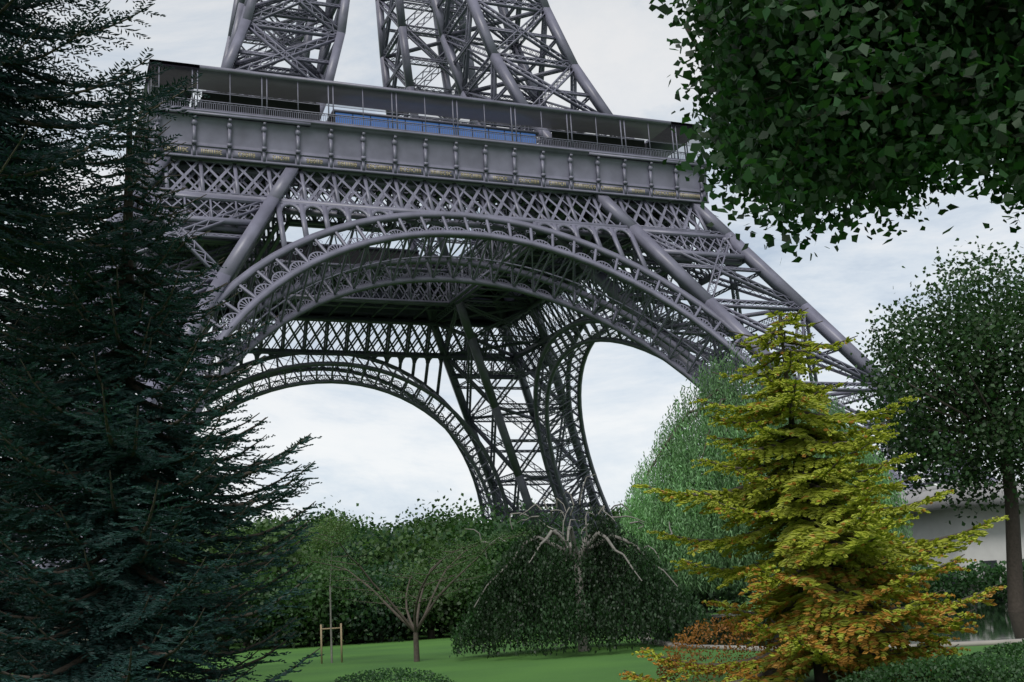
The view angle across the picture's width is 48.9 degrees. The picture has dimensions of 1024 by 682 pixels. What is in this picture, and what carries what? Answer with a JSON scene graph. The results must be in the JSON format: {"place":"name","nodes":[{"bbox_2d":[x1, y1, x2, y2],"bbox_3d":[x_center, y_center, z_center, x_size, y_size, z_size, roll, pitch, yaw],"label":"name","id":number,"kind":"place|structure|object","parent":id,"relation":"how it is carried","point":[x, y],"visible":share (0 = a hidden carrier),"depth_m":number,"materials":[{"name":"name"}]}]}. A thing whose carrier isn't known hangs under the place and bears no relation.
{"place":"outdoors","nodes":[
{"label":"outdoors","id":0,"kind":"place"},
{"bbox_2d":[0,0,1023,529],"label":"sky","id":1,"kind":"structure","parent":0,"point":[377,451],"materials":[{"name":"white"}]},
{"bbox_2d":[3,586,1023,681],"bbox_3d":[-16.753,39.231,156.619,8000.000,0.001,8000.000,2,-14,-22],"label":"ground","id":2,"kind":"structure","parent":0,"point":[602,664],"depth_m":43.77,"materials":[{"name":"green plant"}]},
{"bbox_2d":[320,623,342,663],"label":"tree stakes","id":3,"kind":"object","parent":2,"relation":"on","point":[321,628],"visible":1,"depth_m":50.63,"materials":[{"name":"beige wood"}]},
{"bbox_2d":[0,0,997,637],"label":"tower","id":4,"kind":"structure","parent":2,"relation":"on","point":[546,246],"depth_m":144.22,"materials":[{"name":"metal"}]},
{"bbox_2d":[193,91,646,268],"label":"pavilion interior","id":5,"kind":"object","parent":4,"relation":"on","point":[275,103],"visible":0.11,"depth_m":149.97,"materials":[{"name":"grey"}]},
{"bbox_2d":[154,146,699,197],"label":"frieze names","id":6,"kind":"object","parent":4,"relation":"attached to","point":[559,183],"visible":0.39,"depth_m":136.52,"materials":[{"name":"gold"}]},
{"bbox_2d":[335,113,535,143],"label":"pavilion glazing","id":7,"kind":"structure","parent":4,"relation":"attached to","point":[408,127],"depth_m":143.46,"materials":[{"name":"blue glass"}]},
{"bbox_2d":[0,0,1023,681],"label":"tree","id":8,"kind":"object","parent":2,"relation":"on","point":[519,598],"depth_m":29.93,"materials":[{"name":"green plant"}]},
{"bbox_2d":[0,0,1009,681],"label":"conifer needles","id":9,"kind":"object","parent":8,"relation":"attached to","point":[840,638],"visible":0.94,"depth_m":24.34,"materials":[{"name":"green plant"}]},
{"bbox_2d":[638,611,1023,650],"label":"pond kerb","id":10,"kind":"structure","parent":2,"relation":"on","point":[961,643],"depth_m":37.81,"materials":[{"name":"stone"}]},
{"bbox_2d":[890,505,1023,603],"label":"pavilion walls","id":11,"kind":"structure","parent":2,"relation":"on","point":[936,524],"depth_m":89.03,"materials":[{"name":"white paint"}]},
{"bbox_2d":[891,481,1023,513],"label":"pavilion roof","id":12,"kind":"structure","parent":11,"relation":"on","point":[935,506],"depth_m":87.51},
{"bbox_2d":[896,559,1023,601],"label":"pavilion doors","id":13,"kind":"structure","parent":11,"relation":"in","point":[993,562],"depth_m":88.05,"materials":[{"name":"black glass"}]},
{"bbox_2d":[653,599,1023,645],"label":"pond","id":14,"kind":"structure","parent":0,"point":[998,621],"depth_m":50.08,"materials":[{"name":"black liquid"}]}
]}

